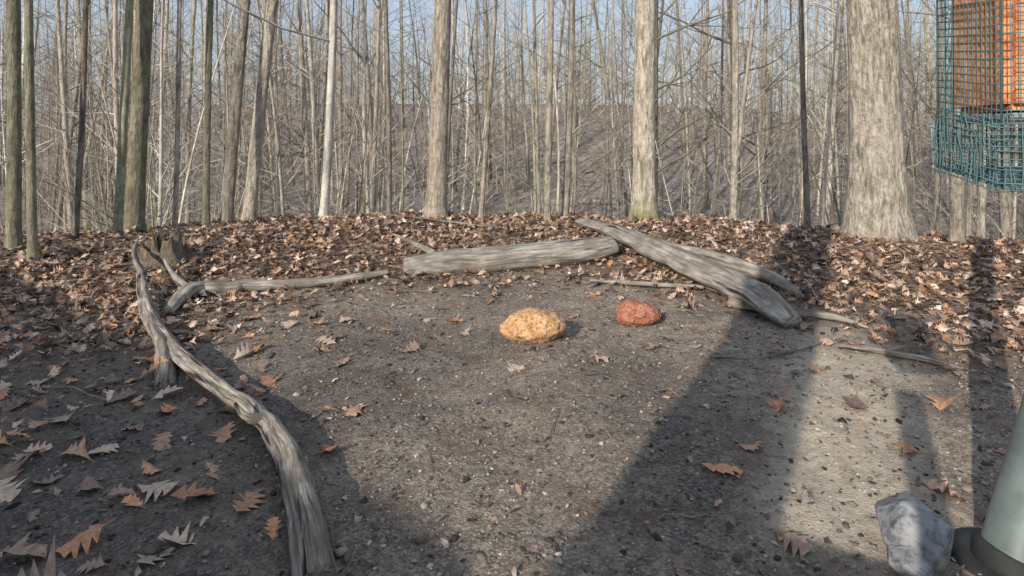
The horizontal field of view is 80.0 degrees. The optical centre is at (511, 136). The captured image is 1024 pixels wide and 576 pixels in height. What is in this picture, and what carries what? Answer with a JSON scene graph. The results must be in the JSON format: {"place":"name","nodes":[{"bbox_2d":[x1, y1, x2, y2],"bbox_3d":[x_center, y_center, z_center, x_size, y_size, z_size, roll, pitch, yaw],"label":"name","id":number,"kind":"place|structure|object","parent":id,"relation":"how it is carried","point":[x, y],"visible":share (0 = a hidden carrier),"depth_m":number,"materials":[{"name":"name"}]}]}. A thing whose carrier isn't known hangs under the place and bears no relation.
{"place":"outdoors","nodes":[
{"label":"outdoors","id":0,"kind":"place"},
{"bbox_2d":[0,0,950,114],"label":"sky","id":1,"kind":"structure","parent":0,"point":[395,5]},
{"bbox_2d":[0,104,1023,575],"bbox_3d":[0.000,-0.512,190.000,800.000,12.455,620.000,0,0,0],"label":"ground","id":2,"kind":"structure","parent":0,"point":[262,558],"depth_m":2.83,"materials":[{"name":"soil"}]},
{"bbox_2d":[3,0,23,250],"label":"bare tree","id":3,"kind":"object","parent":2,"relation":"on","point":[13,238],"visible":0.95,"depth_m":6.16,"materials":[{"name":"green plant"}]},
{"bbox_2d":[24,0,39,263],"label":"bare tree","id":4,"kind":"object","parent":2,"relation":"on","point":[31,193],"visible":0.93,"depth_m":5.77,"materials":[{"name":"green plant"}]},
{"bbox_2d":[71,0,88,238],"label":"bare tree","id":5,"kind":"object","parent":2,"relation":"on","point":[80,159],"visible":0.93,"depth_m":6.72,"materials":[{"name":"grey plant"}]},
{"bbox_2d":[111,0,133,234],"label":"bare tree","id":6,"kind":"object","parent":2,"relation":"on","point":[118,216],"visible":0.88,"depth_m":7.07,"materials":[{"name":"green plant"}]},
{"bbox_2d":[123,0,153,231],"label":"bare tree","id":7,"kind":"object","parent":2,"relation":"on","point":[134,203],"visible":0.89,"depth_m":7.38,"materials":[{"name":"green plant"}]},
{"bbox_2d":[125,226,193,272],"bbox_3d":[-3.326,1.073,5.934,0.660,0.368,0.656,0,0,0],"label":"rotten stump","id":8,"kind":"object","parent":2,"relation":"on","point":[174,250],"visible":0.84,"depth_m":5.78,"materials":[{"name":"brown wood"}]},
{"bbox_2d":[172,0,181,227],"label":"bare tree","id":9,"kind":"object","parent":2,"relation":"on","point":[177,131],"visible":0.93,"depth_m":7.66,"materials":[{"name":"brown plant"}]},
{"bbox_2d":[201,0,213,226],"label":"bare tree","id":10,"kind":"object","parent":2,"relation":"on","point":[207,137],"visible":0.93,"depth_m":7.89,"materials":[{"name":"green plant"}]},
{"bbox_2d":[218,0,249,222],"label":"bare tree","id":11,"kind":"object","parent":2,"relation":"on","point":[228,192],"visible":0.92,"depth_m":8.03,"materials":[{"name":"grey plant"}]},
{"bbox_2d":[131,238,337,575],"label":"driftwood branch","id":12,"kind":"object","parent":2,"relation":"on","point":[310,550],"visible":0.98,"depth_m":2.43,"materials":[{"name":"grey wood"}]},
{"bbox_2d":[240,0,278,223],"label":"bare tree","id":13,"kind":"object","parent":2,"relation":"on","point":[249,210],"visible":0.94,"depth_m":8.01,"materials":[{"name":"brown plant"}]},
{"bbox_2d":[161,258,388,316],"bbox_3d":[-2.141,1.213,5.006,2.048,0.222,1.213,0,0,0],"label":"fallen branch","id":14,"kind":"object","parent":2,"relation":"on","point":[178,298],"visible":0.93,"depth_m":5.07,"materials":[{"name":"grey wood"}]},
{"bbox_2d":[224,0,337,218],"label":"birch tree","id":15,"kind":"object","parent":2,"relation":"on","point":[328,146],"visible":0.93,"depth_m":8.43,"materials":[{"name":"white plant"}]},
{"bbox_2d":[383,0,391,216],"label":"bare tree","id":16,"kind":"object","parent":2,"relation":"on","point":[389,136],"visible":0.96,"depth_m":8.48,"materials":[{"name":"grey plant"}]},
{"bbox_2d":[422,0,450,218],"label":"bare tree","id":17,"kind":"object","parent":2,"relation":"on","point":[435,201],"visible":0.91,"depth_m":8.47,"materials":[{"name":"grey plant"}]},
{"bbox_2d":[389,214,507,229],"bbox_3d":[-0.796,1.069,7.726,1.587,0.138,0.174,0,0,15],"label":"fallen stick","id":18,"kind":"object","parent":2,"relation":"on","point":[453,222],"visible":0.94,"depth_m":7.78,"materials":[{"name":"wood"}]},
{"bbox_2d":[478,0,497,219],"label":"bare tree","id":19,"kind":"object","parent":2,"relation":"on","point":[486,144],"visible":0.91,"depth_m":8.37,"materials":[{"name":"grey plant"}]},
{"bbox_2d":[392,233,618,275],"bbox_3d":[-0.095,1.188,6.074,2.370,0.312,0.922,0,0,0],"label":"fallen log","id":20,"kind":"object","parent":2,"relation":"on","point":[512,257],"visible":0.91,"depth_m":5.87,"materials":[{"name":"grey wood"}]},
{"bbox_2d":[3,270,1009,575],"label":"soil clods","id":21,"kind":"object","parent":2,"relation":"on","point":[341,552],"visible":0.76,"depth_m":2.40,"materials":[{"name":"brown soil"}]},
{"bbox_2d":[0,0,1023,239],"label":"distant forest","id":22,"kind":"object","parent":2,"relation":"on","point":[308,104],"visible":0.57,"depth_m":37.61,"materials":[{"name":"grey plant"}]},
{"bbox_2d":[0,0,1023,239],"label":"forest understory","id":23,"kind":"object","parent":2,"relation":"on","point":[157,217],"visible":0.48,"depth_m":16.09,"materials":[{"name":"brown plant"}]},
{"bbox_2d":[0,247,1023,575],"bbox_3d":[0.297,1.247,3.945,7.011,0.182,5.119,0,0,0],"label":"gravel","id":24,"kind":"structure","parent":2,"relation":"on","point":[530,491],"depth_m":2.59,"materials":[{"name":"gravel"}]},
{"bbox_2d":[0,275,1023,575],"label":"oak leaves","id":25,"kind":"object","parent":2,"relation":"on","point":[8,473],"visible":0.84,"depth_m":2.47,"materials":[{"name":"brown plant"}]},
{"bbox_2d":[0,213,1023,575],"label":"leaf fragments","id":26,"kind":"object","parent":2,"relation":"on","point":[488,561],"visible":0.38,"depth_m":3.27,"materials":[{"name":"brown plant"}]},
{"bbox_2d":[0,208,1023,451],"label":"leaf litter","id":27,"kind":"object","parent":2,"relation":"on","point":[19,257],"visible":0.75,"depth_m":5.68,"materials":[{"name":"brown plant"}]},
{"bbox_2d":[3,213,1023,562],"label":"fallen twigs","id":28,"kind":"object","parent":2,"relation":"on","point":[501,389],"visible":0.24,"depth_m":4.07,"materials":[{"name":"brown wood"}]},
{"bbox_2d":[499,307,566,342],"bbox_3d":[0.133,1.220,3.924,0.433,0.234,0.323,0,0,-11],"label":"yellow rock","id":29,"kind":"object","parent":2,"relation":"on","point":[532,324],"visible":0.95,"depth_m":3.83,"materials":[{"name":"yellow stone"}]},
{"bbox_2d":[543,0,553,221],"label":"bare tree","id":30,"kind":"object","parent":2,"relation":"on","point":[548,149],"visible":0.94,"depth_m":8.03,"materials":[{"name":"grey plant"}]},
{"bbox_2d":[561,0,574,216],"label":"bare tree","id":31,"kind":"object","parent":2,"relation":"on","point":[567,162],"visible":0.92,"depth_m":8.43,"materials":[{"name":"grey plant"}]},
{"bbox_2d":[191,129,995,228],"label":"fallen trunks","id":32,"kind":"object","parent":2,"relation":"on","point":[409,186],"visible":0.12,"depth_m":52.36,"materials":[{"name":"grey wood"}]},
{"bbox_2d":[616,299,661,325],"bbox_3d":[0.888,1.235,4.273,0.323,0.181,0.260,0,0,6],"label":"red rock","id":33,"kind":"object","parent":2,"relation":"on","point":[631,312],"visible":0.98,"depth_m":4.19,"materials":[{"name":"stone"}]},
{"bbox_2d":[627,0,659,221],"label":"oak tree","id":34,"kind":"object","parent":2,"relation":"on","point":[644,205],"visible":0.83,"depth_m":7.97,"materials":[{"name":"grey plant"}]},
{"bbox_2d":[589,279,703,288],"bbox_3d":[1.133,1.256,5.206,0.959,0.047,0.099,0,0,17],"label":"fallen stick","id":35,"kind":"object","parent":2,"relation":"on","point":[645,283],"visible":0.96,"depth_m":5.16,"materials":[{"name":"grey wood"}]},
{"bbox_2d":[575,218,868,328],"bbox_3d":[1.640,1.151,5.977,0.753,0.293,4.032,0,0,-14],"label":"split log","id":36,"kind":"object","parent":2,"relation":"on","point":[736,282],"visible":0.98,"depth_m":5.08,"materials":[{"name":"grey wood"}]},
{"bbox_2d":[729,0,738,219],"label":"bare tree","id":37,"kind":"object","parent":2,"relation":"on","point":[734,129],"visible":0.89,"depth_m":8.21,"materials":[{"name":"grey plant"}]},
{"bbox_2d":[710,339,831,359],"bbox_3d":[1.616,1.294,3.681,0.922,0.018,0.113,0,0,-18],"label":"fallen stick","id":38,"kind":"object","parent":2,"relation":"on","point":[772,355],"visible":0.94,"depth_m":3.59,"materials":[{"name":"brown wood"}]},
{"bbox_2d":[798,0,810,225],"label":"bare tree","id":39,"kind":"object","parent":2,"relation":"on","point":[806,194],"visible":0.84,"depth_m":8.07,"materials":[{"name":"brown plant"}]},
{"bbox_2d":[839,0,919,241],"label":"oak tree","id":40,"kind":"object","parent":2,"relation":"on","point":[877,203],"visible":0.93,"depth_m":6.77,"materials":[{"name":"grey plant"}]},
{"bbox_2d":[838,344,962,369],"bbox_3d":[2.249,1.272,3.558,0.614,0.040,0.065,0,0,37],"label":"fallen stick","id":41,"kind":"object","parent":2,"relation":"on","point":[915,357],"visible":0.98,"depth_m":3.54,"materials":[{"name":"grey wood"}]},
{"bbox_2d":[875,496,954,575],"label":"grey stone","id":42,"kind":"object","parent":2,"relation":"on","point":[917,535],"visible":0.99,"depth_m":1.85,"materials":[{"name":"stone"}]},
{"bbox_2d":[947,1,966,244],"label":"bare tree","id":43,"kind":"object","parent":2,"relation":"on","point":[957,228],"visible":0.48,"depth_m":6.41,"materials":[{"name":"grey plant"}]},
{"bbox_2d":[975,122,988,239],"bbox_3d":[4.907,-6.766,6.651,4.224,16.375,4.715,0,0,24],"label":"bare tree","id":44,"kind":"object","parent":2,"relation":"on","point":[981,213],"visible":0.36,"depth_m":6.73,"materials":[{"name":"grey plant"}]},
{"bbox_2d":[951,395,1023,575],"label":"metal pole","id":45,"kind":"object","parent":2,"relation":"on","point":[993,545],"visible":0.93,"depth_m":1.84,"materials":[{"name":"metal"}]},
{"bbox_2d":[930,0,1023,192],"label":"bird feeder cage","id":46,"kind":"object","parent":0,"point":[987,65],"visible":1,"depth_m":1.07,"materials":[{"name":"teal metal"}]}
]}

